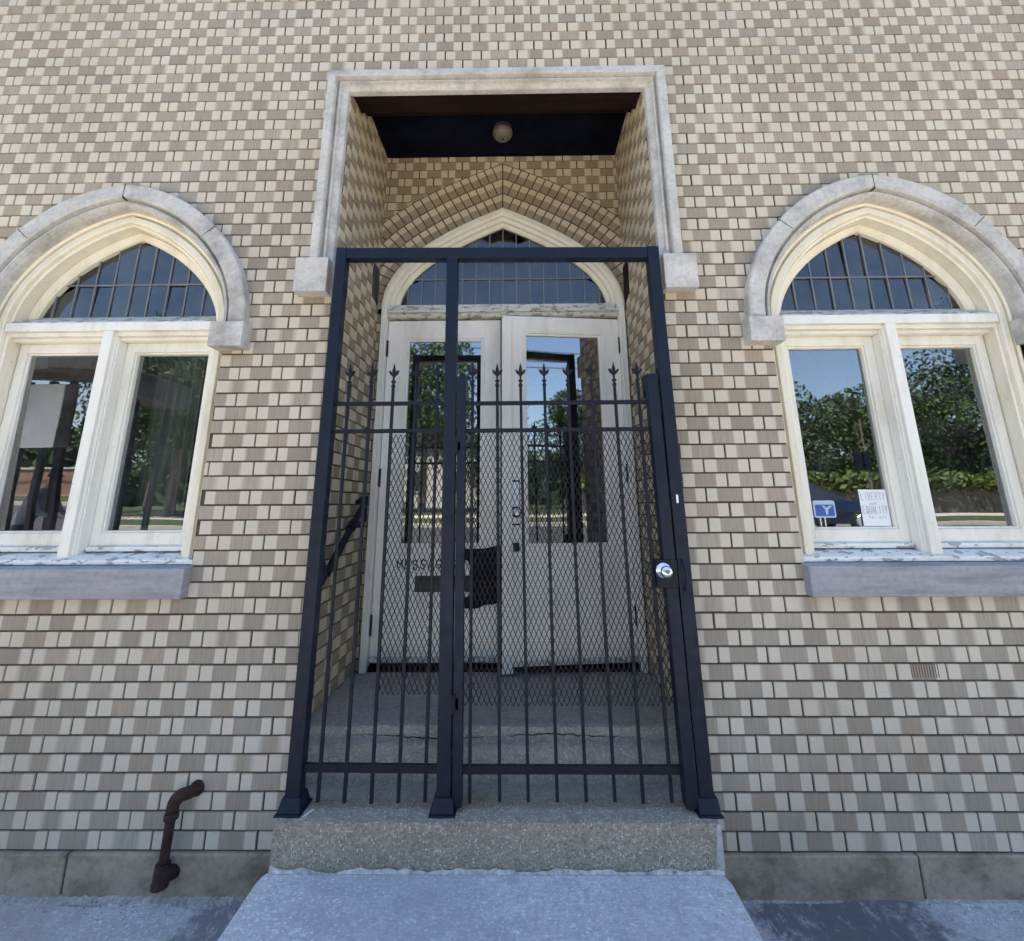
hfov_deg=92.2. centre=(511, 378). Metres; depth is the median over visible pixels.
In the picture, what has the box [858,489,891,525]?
poster
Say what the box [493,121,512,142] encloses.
ceiling lamp
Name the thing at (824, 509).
window sign
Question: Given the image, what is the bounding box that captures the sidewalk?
[0,898,1023,940]
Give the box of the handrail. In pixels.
[322,496,367,585]
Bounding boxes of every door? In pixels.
[368,320,500,662]
[502,316,638,674]
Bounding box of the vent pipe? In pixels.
[150,779,204,892]
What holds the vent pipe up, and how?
attached to the brick building
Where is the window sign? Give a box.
[812,500,835,526]
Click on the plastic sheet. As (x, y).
(487, 572)
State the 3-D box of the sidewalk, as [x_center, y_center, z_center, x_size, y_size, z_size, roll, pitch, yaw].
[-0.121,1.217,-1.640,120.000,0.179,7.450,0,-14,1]
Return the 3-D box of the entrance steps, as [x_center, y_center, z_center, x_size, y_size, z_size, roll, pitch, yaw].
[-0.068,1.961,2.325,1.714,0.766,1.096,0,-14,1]
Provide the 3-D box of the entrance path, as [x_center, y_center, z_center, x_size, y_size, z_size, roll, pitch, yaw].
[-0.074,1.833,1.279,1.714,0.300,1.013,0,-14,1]
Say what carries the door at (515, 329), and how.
in the brick building
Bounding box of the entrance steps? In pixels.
[268,671,725,875]
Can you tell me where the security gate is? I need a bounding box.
[273,246,723,818]
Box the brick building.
[0,0,1023,909]
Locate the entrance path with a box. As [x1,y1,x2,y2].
[217,873,762,940]
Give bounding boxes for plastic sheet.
[465,546,496,608]
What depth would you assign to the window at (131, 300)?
2.61 m
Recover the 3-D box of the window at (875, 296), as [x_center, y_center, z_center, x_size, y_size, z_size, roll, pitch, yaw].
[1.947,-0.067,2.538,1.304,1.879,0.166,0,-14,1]
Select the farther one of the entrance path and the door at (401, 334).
the door at (401, 334)
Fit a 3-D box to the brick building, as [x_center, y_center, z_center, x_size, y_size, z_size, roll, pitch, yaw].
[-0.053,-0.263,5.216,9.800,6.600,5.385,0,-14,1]
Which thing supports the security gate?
on the entrance steps
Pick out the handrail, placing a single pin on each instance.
(353, 524)
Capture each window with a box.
[0,212,223,564]
[770,202,1023,561]

